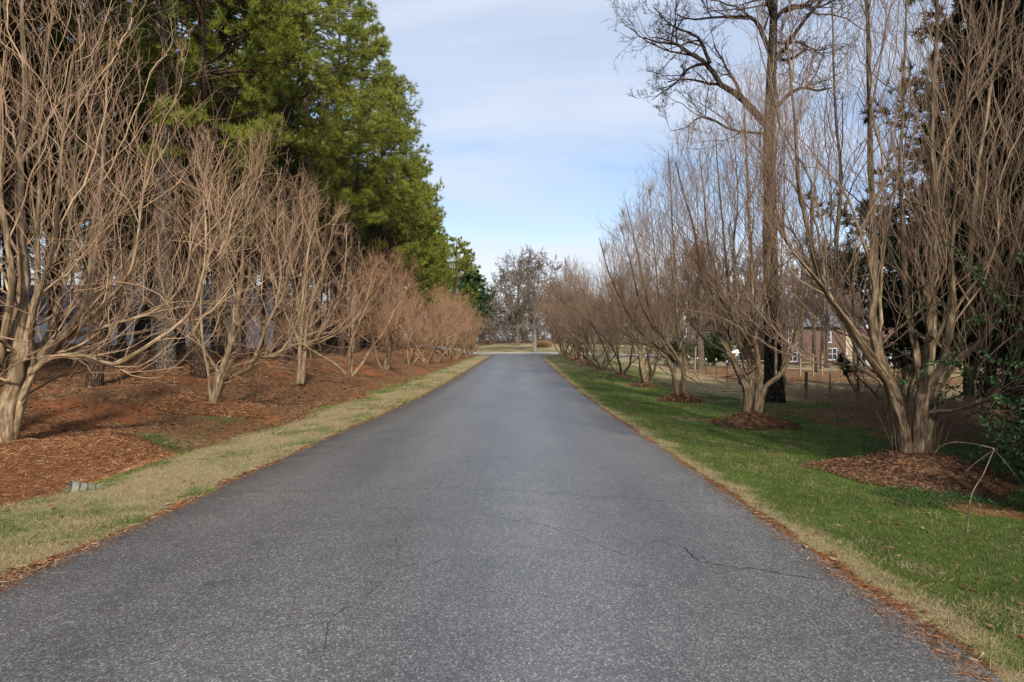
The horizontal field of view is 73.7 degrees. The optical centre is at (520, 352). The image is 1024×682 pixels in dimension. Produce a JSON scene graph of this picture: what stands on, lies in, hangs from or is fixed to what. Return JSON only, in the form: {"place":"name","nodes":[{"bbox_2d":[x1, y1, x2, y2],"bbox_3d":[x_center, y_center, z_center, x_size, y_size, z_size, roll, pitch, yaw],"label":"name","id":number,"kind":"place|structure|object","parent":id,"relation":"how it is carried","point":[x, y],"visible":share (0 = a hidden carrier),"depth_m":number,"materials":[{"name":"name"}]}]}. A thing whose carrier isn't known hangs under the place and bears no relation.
{"place":"outdoors","nodes":[
{"label":"outdoors","id":0,"kind":"place"},
{"bbox_2d":[0,0,966,342],"label":"sky","id":1,"kind":"structure","parent":0,"point":[533,132],"materials":[{"name":"blue"}]},
{"bbox_2d":[0,354,1002,681],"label":"road","id":2,"kind":"structure","parent":0,"point":[514,518],"depth_m":4.74,"materials":[{"name":"grey asphalt"}]},
{"bbox_2d":[0,401,996,681],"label":"pine straw","id":3,"kind":"object","parent":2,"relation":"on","point":[974,673],"visible":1,"depth_m":4.47,"materials":[{"name":"brown plant"}]},
{"bbox_2d":[0,340,1023,681],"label":"ground","id":4,"kind":"structure","parent":0,"point":[464,364],"depth_m":13.18,"materials":[{"name":"green plant"}]},
{"bbox_2d":[0,0,80,362],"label":"pine tree","id":5,"kind":"object","parent":4,"relation":"on","point":[37,69],"visible":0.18,"depth_m":23.64,"materials":[{"name":"green plant"}]},
{"bbox_2d":[0,0,85,371],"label":"pine tree","id":6,"kind":"object","parent":4,"relation":"on","point":[13,26],"visible":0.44,"depth_m":20.90,"materials":[{"name":"green plant"}]},
{"bbox_2d":[0,2,87,319],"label":"pine tree","id":7,"kind":"object","parent":4,"relation":"on","point":[32,55],"visible":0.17,"depth_m":26.28,"materials":[{"name":"green plant"}]},
{"bbox_2d":[3,45,84,316],"bbox_3d":[-26.130,-8.512,36.156,4.413,17.011,5.093,0,0,25],"label":"pine tree","id":8,"kind":"object","parent":4,"relation":"on","point":[26,200],"visible":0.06,"depth_m":36.30,"materials":[{"name":"green plant"}]},
{"bbox_2d":[26,105,91,346],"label":"pine tree","id":9,"kind":"object","parent":4,"relation":"on","point":[79,206],"visible":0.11,"depth_m":39.95,"materials":[{"name":"green plant"}]},
{"bbox_2d":[3,0,123,350],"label":"pine tree","id":10,"kind":"object","parent":4,"relation":"on","point":[49,230],"visible":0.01,"depth_m":32.21,"materials":[{"name":"green plant"}]},
{"bbox_2d":[28,69,101,344],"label":"pine tree","id":11,"kind":"object","parent":4,"relation":"on","point":[61,217],"visible":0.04,"depth_m":42.48,"materials":[{"name":"green plant"}]},
{"bbox_2d":[42,143,109,284],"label":"pine tree","id":12,"kind":"object","parent":4,"relation":"on","point":[87,218],"visible":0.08,"depth_m":60.88,"materials":[{"name":"green plant"}]},
{"bbox_2d":[0,410,184,507],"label":"mulch mound","id":13,"kind":"object","parent":4,"relation":"on","point":[37,459],"visible":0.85,"depth_m":10.67,"materials":[{"name":"brown wood"}]},
{"bbox_2d":[38,0,154,350],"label":"pine tree","id":14,"kind":"object","parent":4,"relation":"on","point":[107,202],"visible":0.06,"depth_m":36.30,"materials":[{"name":"green plant"}]},
{"bbox_2d":[25,0,168,321],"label":"pine tree","id":15,"kind":"object","parent":4,"relation":"on","point":[73,122],"visible":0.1,"depth_m":30.35,"materials":[{"name":"green plant"}]},
{"bbox_2d":[19,0,185,386],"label":"pine tree","id":16,"kind":"object","parent":4,"relation":"on","point":[98,380],"visible":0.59,"depth_m":18.18,"materials":[{"name":"green plant"}]},
{"bbox_2d":[18,0,189,360],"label":"pine tree","id":17,"kind":"object","parent":4,"relation":"on","point":[121,339],"visible":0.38,"depth_m":27.05,"materials":[{"name":"green plant"}]},
{"bbox_2d":[80,111,154,347],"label":"pine tree","id":18,"kind":"object","parent":4,"relation":"on","point":[123,207],"visible":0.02,"depth_m":42.05,"materials":[{"name":"green plant"}]},
{"bbox_2d":[78,2,192,353],"bbox_3d":[-18.826,-9.398,33.614,5.880,19.429,5.590,0,0,-11],"label":"pine tree","id":19,"kind":"object","parent":4,"relation":"on","point":[147,322],"visible":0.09,"depth_m":33.62,"materials":[{"name":"green plant"}]},
{"bbox_2d":[2,285,292,347],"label":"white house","id":20,"kind":"structure","parent":4,"relation":"on","point":[137,327],"depth_m":50.00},
{"bbox_2d":[108,19,195,349],"bbox_3d":[-21.089,-9.520,39.176,5.864,19.377,5.575,0,0,27],"label":"pine tree","id":21,"kind":"object","parent":4,"relation":"on","point":[128,170],"visible":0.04,"depth_m":39.13,"materials":[{"name":"green plant"}]},
{"bbox_2d":[0,0,311,443],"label":"crape myrtle","id":22,"kind":"object","parent":4,"relation":"on","point":[18,326],"visible":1,"depth_m":10.93,"materials":[{"name":"beige plant"}]},
{"bbox_2d":[0,332,311,377],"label":"undergrowth","id":23,"kind":"object","parent":4,"relation":"on","point":[206,345],"visible":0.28,"depth_m":32.24,"materials":[{"name":"beige plant"}]},
{"bbox_2d":[85,0,233,356],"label":"pine tree","id":24,"kind":"object","parent":4,"relation":"on","point":[142,103],"visible":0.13,"depth_m":30.96,"materials":[{"name":"green plant"}]},
{"bbox_2d":[126,3,228,351],"bbox_3d":[-18.899,-9.751,37.320,6.058,20.017,5.759,0,0,-9],"label":"pine tree","id":25,"kind":"object","parent":4,"relation":"on","point":[183,343],"visible":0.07,"depth_m":37.31,"materials":[{"name":"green plant"}]},
{"bbox_2d":[98,0,284,368],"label":"pine tree","id":26,"kind":"object","parent":4,"relation":"on","point":[162,363],"visible":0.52,"depth_m":23.73,"materials":[{"name":"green plant"}]},
{"bbox_2d":[176,137,219,330],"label":"pine tree","id":27,"kind":"object","parent":4,"relation":"on","point":[188,203],"visible":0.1,"depth_m":42.66,"materials":[{"name":"green plant"}]},
{"bbox_2d":[149,391,271,418],"bbox_3d":[-7.961,1.394,18.058,3.122,0.632,3.686,0,0,0],"label":"mulch mound","id":28,"kind":"object","parent":4,"relation":"on","point":[188,404],"visible":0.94,"depth_m":17.52,"materials":[{"name":"brown wood"}]},
{"bbox_2d":[178,84,250,351],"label":"pine tree","id":29,"kind":"object","parent":4,"relation":"on","point":[213,312],"visible":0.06,"depth_m":40.56,"materials":[{"name":"green plant"}]},
{"bbox_2d":[81,121,373,403],"bbox_3d":[-8.075,-2.330,18.251,8.083,7.804,6.651,0,0,0],"label":"crape myrtle","id":30,"kind":"object","parent":4,"relation":"on","point":[221,381],"visible":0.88,"depth_m":18.02,"materials":[{"name":"beige plant"}]},
{"bbox_2d":[0,351,457,586],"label":"pine straw","id":31,"kind":"object","parent":4,"relation":"on","point":[123,426],"visible":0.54,"depth_m":18.67,"materials":[{"name":"brown plant"}]},
{"bbox_2d":[0,367,462,579],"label":"grass","id":32,"kind":"structure","parent":4,"relation":"on","point":[59,497],"depth_m":8.63,"materials":[{"name":"beige plant"}]},
{"bbox_2d":[183,2,281,355],"bbox_3d":[-14.111,-8.557,33.398,4.660,17.964,5.378,0,0,-41],"label":"pine tree","id":33,"kind":"object","parent":4,"relation":"on","point":[217,151],"visible":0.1,"depth_m":33.36,"materials":[{"name":"green plant"}]},
{"bbox_2d":[120,0,348,377],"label":"pine tree","id":34,"kind":"object","parent":4,"relation":"on","point":[239,70],"visible":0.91,"depth_m":21.96,"materials":[{"name":"green plant"}]},
{"bbox_2d":[123,0,352,365],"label":"pine tree","id":35,"kind":"object","parent":4,"relation":"on","point":[191,95],"visible":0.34,"depth_m":26.38,"materials":[{"name":"green plant"}]},
{"bbox_2d":[177,1,303,355],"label":"pine tree","id":36,"kind":"object","parent":4,"relation":"on","point":[245,272],"visible":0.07,"depth_m":35.92,"materials":[{"name":"green plant"}]},
{"bbox_2d":[230,179,274,283],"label":"pine tree","id":37,"kind":"object","parent":4,"relation":"on","point":[255,241],"visible":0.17,"depth_m":61.02,"materials":[{"name":"green plant"}]},
{"bbox_2d":[228,13,312,352],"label":"pine tree","id":38,"kind":"object","parent":4,"relation":"on","point":[263,324],"visible":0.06,"depth_m":40.38,"materials":[{"name":"green plant"}]},
{"bbox_2d":[230,49,313,352],"bbox_3d":[-14.136,-8.613,38.098,5.440,17.885,5.237,0,0,23],"label":"pine tree","id":39,"kind":"object","parent":4,"relation":"on","point":[294,169],"visible":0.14,"depth_m":38.29,"materials":[{"name":"green plant"}]},
{"bbox_2d":[213,0,378,361],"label":"pine tree","id":40,"kind":"object","parent":4,"relation":"on","point":[319,143],"visible":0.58,"depth_m":30.71,"materials":[{"name":"green plant"}]},
{"bbox_2d":[268,31,348,352],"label":"pine tree","id":41,"kind":"object","parent":4,"relation":"on","point":[298,271],"visible":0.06,"depth_m":44.05,"materials":[{"name":"green plant"}]},
{"bbox_2d":[230,181,401,383],"bbox_3d":[-7.309,-2.572,24.293,6.381,7.428,4.665,0,0,0],"label":"crape myrtle","id":42,"kind":"object","parent":4,"relation":"on","point":[300,376],"visible":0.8,"depth_m":24.44,"materials":[{"name":"beige plant"}]},
{"bbox_2d":[290,153,352,348],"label":"pine tree","id":43,"kind":"object","parent":4,"relation":"on","point":[328,235],"visible":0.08,"depth_m":51.79,"materials":[{"name":"green plant"}]},
{"bbox_2d":[251,0,398,357],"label":"pine tree","id":44,"kind":"object","parent":4,"relation":"on","point":[343,197],"visible":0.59,"depth_m":36.20,"materials":[{"name":"green plant"}]},
{"bbox_2d":[240,235,418,375],"bbox_3d":[-8.205,-2.197,30.703,8.052,6.772,5.276,0,0,-13],"label":"crape myrtle","id":45,"kind":"object","parent":4,"relation":"on","point":[350,362],"visible":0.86,"depth_m":30.84,"materials":[{"name":"brown plant"}]},
{"bbox_2d":[312,163,353,346],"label":"pine tree","id":46,"kind":"object","parent":4,"relation":"on","point":[332,320],"visible":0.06,"depth_m":61.70,"materials":[{"name":"green plant"}]},
{"bbox_2d":[311,157,373,330],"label":"pine tree","id":47,"kind":"object","parent":4,"relation":"on","point":[348,236],"visible":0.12,"depth_m":53.77,"materials":[{"name":"green plant"}]},
{"bbox_2d":[323,89,390,324],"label":"pine tree","id":48,"kind":"object","parent":4,"relation":"on","point":[365,170],"visible":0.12,"depth_m":57.08,"materials":[{"name":"green plant"}]},
{"bbox_2d":[292,1,430,355],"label":"pine tree","id":49,"kind":"object","parent":4,"relation":"on","point":[377,162],"visible":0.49,"depth_m":41.55,"materials":[{"name":"green plant"}]},
{"bbox_2d":[321,23,422,352],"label":"pine tree","id":50,"kind":"object","parent":4,"relation":"on","point":[382,192],"visible":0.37,"depth_m":46.95,"materials":[{"name":"green plant"}]},
{"bbox_2d":[354,167,395,348],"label":"pine tree","id":51,"kind":"object","parent":4,"relation":"on","point":[376,233],"visible":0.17,"depth_m":61.36,"materials":[{"name":"green plant"}]},
{"bbox_2d":[335,246,429,369],"bbox_3d":[-7.719,-2.513,37.401,5.788,7.220,5.708,0,0,26],"label":"crape myrtle","id":52,"kind":"object","parent":4,"relation":"on","point":[388,361],"visible":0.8,"depth_m":37.71,"materials":[{"name":"orange plant"}]},
{"bbox_2d":[347,79,444,352],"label":"pine tree","id":53,"kind":"object","parent":4,"relation":"on","point":[405,198],"visible":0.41,"depth_m":52.66,"materials":[{"name":"green plant"}]},
{"bbox_2d":[353,118,443,350],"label":"pine tree","id":54,"kind":"object","parent":4,"relation":"on","point":[421,224],"visible":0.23,"depth_m":58.48,"materials":[{"name":"green plant"}]},
{"bbox_2d":[389,183,450,347],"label":"pine tree","id":55,"kind":"object","parent":4,"relation":"on","point":[431,229],"visible":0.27,"depth_m":70.45,"materials":[{"name":"green plant"}]},
{"bbox_2d":[388,165,454,349],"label":"pine tree","id":56,"kind":"object","parent":4,"relation":"on","point":[434,256],"visible":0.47,"depth_m":64.39,"materials":[{"name":"green plant"}]},
{"bbox_2d":[384,262,472,365],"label":"crape myrtle","id":57,"kind":"object","parent":4,"relation":"on","point":[413,348],"visible":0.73,"depth_m":45.28,"materials":[{"name":"orange plant"}]},
{"bbox_2d":[373,285,483,362],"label":"crape myrtle","id":58,"kind":"object","parent":4,"relation":"on","point":[429,348],"visible":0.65,"depth_m":51.81,"materials":[{"name":"orange plant"}]},
{"bbox_2d":[399,280,474,361],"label":"crape myrtle","id":59,"kind":"object","parent":4,"relation":"on","point":[438,359],"visible":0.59,"depth_m":56.82,"materials":[{"name":"orange plant"}]},
{"bbox_2d":[417,217,459,346],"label":"pine tree","id":60,"kind":"object","parent":4,"relation":"on","point":[448,272],"visible":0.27,"depth_m":77.10,"materials":[{"name":"green plant"}]},
{"bbox_2d":[410,288,476,359],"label":"crape myrtle","id":61,"kind":"object","parent":4,"relation":"on","point":[449,341],"visible":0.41,"depth_m":64.49,"materials":[{"name":"orange plant"}]},
{"bbox_2d":[429,292,480,357],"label":"crape myrtle","id":62,"kind":"object","parent":4,"relation":"on","point":[454,355],"visible":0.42,"depth_m":69.13,"materials":[{"name":"orange plant"}]},
{"bbox_2d":[443,236,483,318],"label":"pine tree","id":63,"kind":"object","parent":4,"relation":"on","point":[464,268],"visible":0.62,"depth_m":100.36,"materials":[{"name":"green plant"}]},
{"bbox_2d":[453,298,493,356],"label":"crape myrtle","id":64,"kind":"object","parent":4,"relation":"on","point":[469,332],"visible":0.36,"depth_m":79.15,"materials":[{"name":"orange plant"}]},
{"bbox_2d":[447,270,506,351],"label":"spruce tree","id":65,"kind":"object","parent":4,"relation":"on","point":[474,284],"visible":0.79,"depth_m":100.70,"materials":[{"name":"green plant"}]},
{"bbox_2d":[486,244,550,344],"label":"oak tree","id":66,"kind":"object","parent":4,"relation":"on","point":[516,317],"visible":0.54,"depth_m":127.71,"materials":[{"name":"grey plant"}]},
{"bbox_2d":[308,326,734,344],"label":"undergrowth","id":67,"kind":"object","parent":4,"relation":"on","point":[509,338],"visible":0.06,"depth_m":161.12,"materials":[{"name":"brown plant"}]},
{"bbox_2d":[483,245,568,351],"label":"sycamore tree","id":68,"kind":"object","parent":4,"relation":"on","point":[529,284],"visible":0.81,"depth_m":99.82,"materials":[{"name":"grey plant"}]},
{"bbox_2d":[532,264,606,357],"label":"crape myrtle","id":69,"kind":"object","parent":4,"relation":"on","point":[566,352],"visible":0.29,"depth_m":71.25,"materials":[{"name":"brown plant"}]},
{"bbox_2d":[533,253,608,363],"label":"crape myrtle","id":70,"kind":"object","parent":4,"relation":"on","point":[579,349],"visible":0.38,"depth_m":58.22,"materials":[{"name":"brown plant"}]},
{"bbox_2d":[538,258,609,358],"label":"crape myrtle","id":71,"kind":"object","parent":4,"relation":"on","point":[574,351],"visible":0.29,"depth_m":64.59,"materials":[{"name":"brown plant"}]},
{"bbox_2d":[552,260,635,363],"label":"crape myrtle","id":72,"kind":"object","parent":4,"relation":"on","point":[581,336],"visible":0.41,"depth_m":53.34,"materials":[{"name":"brown plant"}]},
{"bbox_2d":[535,241,653,368],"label":"crape myrtle","id":73,"kind":"object","parent":4,"relation":"on","point":[581,327],"visible":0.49,"depth_m":46.60,"materials":[{"name":"brown plant"}]},
{"bbox_2d":[549,228,716,377],"bbox_3d":[4.977,-2.263,38.308,7.726,10.504,12.238,0,0,41],"label":"crape myrtle","id":74,"kind":"object","parent":4,"relation":"on","point":[618,363],"visible":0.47,"depth_m":38.10,"materials":[{"name":"brown plant"}]},
{"bbox_2d":[579,194,733,382],"bbox_3d":[6.212,-2.999,32.398,7.390,9.222,8.077,0,0,-32],"label":"crape myrtle","id":75,"kind":"object","parent":4,"relation":"on","point":[649,377],"visible":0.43,"depth_m":32.25,"materials":[{"name":"brown plant"}]},
{"bbox_2d":[571,149,743,396],"bbox_3d":[4.887,-2.881,25.256,6.328,9.118,4.777,0,0,0],"label":"crape myrtle","id":76,"kind":"object","parent":4,"relation":"on","point":[681,388],"visible":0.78,"depth_m":24.95,"materials":[{"name":"brown plant"}]},
{"bbox_2d":[656,393,705,402],"bbox_3d":[5.897,1.654,25.042,1.851,0.352,1.383,0,0,13],"label":"mulch mound","id":77,"kind":"object","parent":4,"relation":"on","point":[689,398],"visible":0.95,"depth_m":24.67,"materials":[{"name":"brown wood"}]},
{"bbox_2d":[653,242,750,369],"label":"maple tree","id":78,"kind":"object","parent":4,"relation":"on","point":[700,351],"visible":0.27,"depth_m":56.74,"materials":[{"name":"brown plant"}]},
{"bbox_2d":[689,330,741,365],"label":"evergreen shrub","id":79,"kind":"object","parent":4,"relation":"on","point":[712,352],"visible":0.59,"depth_m":64.32,"materials":[{"name":"green plant"}]},
{"bbox_2d":[608,54,860,412],"bbox_3d":[5.549,-2.889,17.312,6.023,9.122,6.378,0,0,21],"label":"crape myrtle","id":80,"kind":"object","parent":4,"relation":"on","point":[757,403],"visible":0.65,"depth_m":17.39,"materials":[{"name":"brown plant"}]},
{"bbox_2d":[600,0,902,402],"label":"oak tree","id":81,"kind":"object","parent":4,"relation":"on","point":[776,390],"visible":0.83,"depth_m":25.74,"materials":[{"name":"brown plant"}]},
{"bbox_2d":[709,411,803,429],"bbox_3d":[6.038,1.704,17.498,2.515,0.460,2.053,0,0,0],"label":"mulch mound","id":82,"kind":"object","parent":4,"relation":"on","point":[764,420],"visible":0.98,"depth_m":17.03,"materials":[{"name":"brown wood"}]},
{"bbox_2d":[749,260,806,362],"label":"bare tree","id":83,"kind":"object","parent":4,"relation":"on","point":[784,326],"visible":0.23,"depth_m":54.60,"materials":[{"name":"brown plant"}]},
{"bbox_2d":[760,237,825,366],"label":"bare tree","id":84,"kind":"object","parent":4,"relation":"on","point":[803,343],"visible":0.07,"depth_m":68.91,"materials":[{"name":"brown plant"}]},
{"bbox_2d":[573,386,1023,674],"bbox_3d":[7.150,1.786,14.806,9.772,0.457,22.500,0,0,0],"label":"leaf litter","id":85,"kind":"object","parent":4,"relation":"on","point":[890,604],"visible":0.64,"depth_m":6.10,"materials":[{"name":"brown plant"}]},
{"bbox_2d":[598,0,1023,455],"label":"crape myrtle","id":86,"kind":"object","parent":4,"relation":"on","point":[919,437],"visible":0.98,"depth_m":10.15,"materials":[{"name":"brown plant"}]},
{"bbox_2d":[793,234,850,369],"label":"bare tree","id":87,"kind":"object","parent":4,"relation":"on","point":[823,333],"visible":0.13,"depth_m":62.92,"materials":[{"name":"brown plant"}]},
{"bbox_2d":[784,234,860,371],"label":"bare tree","id":88,"kind":"object","parent":4,"relation":"on","point":[817,308],"visible":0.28,"depth_m":56.84,"materials":[{"name":"brown plant"}]},
{"bbox_2d":[737,304,910,365],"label":"brick house","id":89,"kind":"structure","parent":4,"relation":"on","point":[834,345],"depth_m":75.00,"materials":[{"name":"brown brick"}]},
{"bbox_2d":[785,237,866,367],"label":"bare tree","id":90,"kind":"object","parent":4,"relation":"on","point":[826,345],"visible":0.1,"depth_m":67.85,"materials":[{"name":"brown plant"}]},
{"bbox_2d":[675,356,1017,430],"bbox_3d":[11.999,1.249,34.195,0.212,2.120,37.478,0,0,0],"label":"wire fence","id":91,"kind":"object","parent":4,"relation":"on","point":[806,384],"visible":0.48,"depth_m":26.49,"materials":[{"name":"brown metal"}]},
{"bbox_2d":[829,343,916,405],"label":"sapling","id":92,"kind":"object","parent":4,"relation":"on","point":[850,381],"visible":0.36,"depth_m":25.18,"materials":[{"name":"brown plant"}]},
{"bbox_2d":[835,335,936,407],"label":"sapling","id":93,"kind":"object","parent":4,"relation":"on","point":[897,382],"visible":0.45,"depth_m":22.66,"materials":[{"name":"brown plant"}]},
{"bbox_2d":[783,373,1016,431],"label":"brambles","id":94,"kind":"object","parent":4,"relation":"on","point":[875,404],"visible":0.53,"depth_m":23.35,"materials":[{"name":"beige plant"}]},
{"bbox_2d":[800,446,1018,502],"bbox_3d":[5.973,1.714,10.500,2.774,0.523,3.663,0,0,41],"label":"mulch mound","id":95,"kind":"object","parent":4,"relation":"on","point":[891,467],"visible":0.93,"depth_m":9.74,"materials":[{"name":"brown wood"}]},
{"bbox_2d":[805,0,1021,426],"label":"cedar tree","id":96,"kind":"object","parent":4,"relation":"on","point":[956,21],"visible":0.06,"depth_m":18.62,"materials":[{"name":"green wood"}]},
{"bbox_2d":[827,0,1023,436],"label":"cedar tree","id":97,"kind":"object","parent":4,"relation":"on","point":[974,103],"visible":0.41,"depth_m":15.57,"materials":[{"name":"green wood"}]},
{"bbox_2d":[856,133,1001,404],"bbox_3d":[17.704,-4.233,27.427,8.338,13.232,7.545,0,0,0],"label":"cedar tree","id":98,"kind":"object","parent":4,"relation":"on","point":[885,330],"visible":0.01,"depth_m":27.17,"materials":[{"name":"green wood"}]},
{"bbox_2d":[848,43,1010,413],"bbox_3d":[15.210,-4.107,22.020,7.516,12.808,7.688,0,0,6],"label":"cedar tree","id":99,"kind":"object","parent":4,"relation":"on","point":[985,371],"visible":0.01,"depth_m":22.53,"materials":[{"name":"green plant"}]},
{"bbox_2d":[859,434,1023,531],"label":"weeds","id":100,"kind":"object","parent":4,"relation":"on","point":[943,503],"visible":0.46,"depth_m":8.70,"materials":[{"name":"green plant"}]},
{"bbox_2d":[899,240,1023,466],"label":"privet bush","id":101,"kind":"object","parent":4,"relation":"on","point":[993,381],"visible":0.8,"depth_m":9.74,"materials":[{"name":"green plant"}]},
{"bbox_2d":[920,24,1023,401],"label":"cedar tree","id":102,"kind":"object","parent":4,"relation":"on","point":[1017,273],"visible":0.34,"depth_m":11.99,"materials":[{"name":"green wood"}]},
{"bbox_2d":[933,406,1023,448],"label":"undergrowth","id":103,"kind":"object","parent":4,"relation":"on","point":[965,429],"visible":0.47,"depth_m":15.64,"materials":[{"name":"green plant"}]},
{"bbox_2d":[962,395,1023,481],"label":"privet bush","id":104,"kind":"object","parent":4,"relation":"on","point":[1018,449],"visible":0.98,"depth_m":8.36,"materials":[{"name":"green plant"}]},
{"bbox_2d":[558,370,1023,677],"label":"grass","id":105,"kind":"structure","parent":0,"point":[994,621],"depth_m":7.30,"materials":[{"name":"green plant"}]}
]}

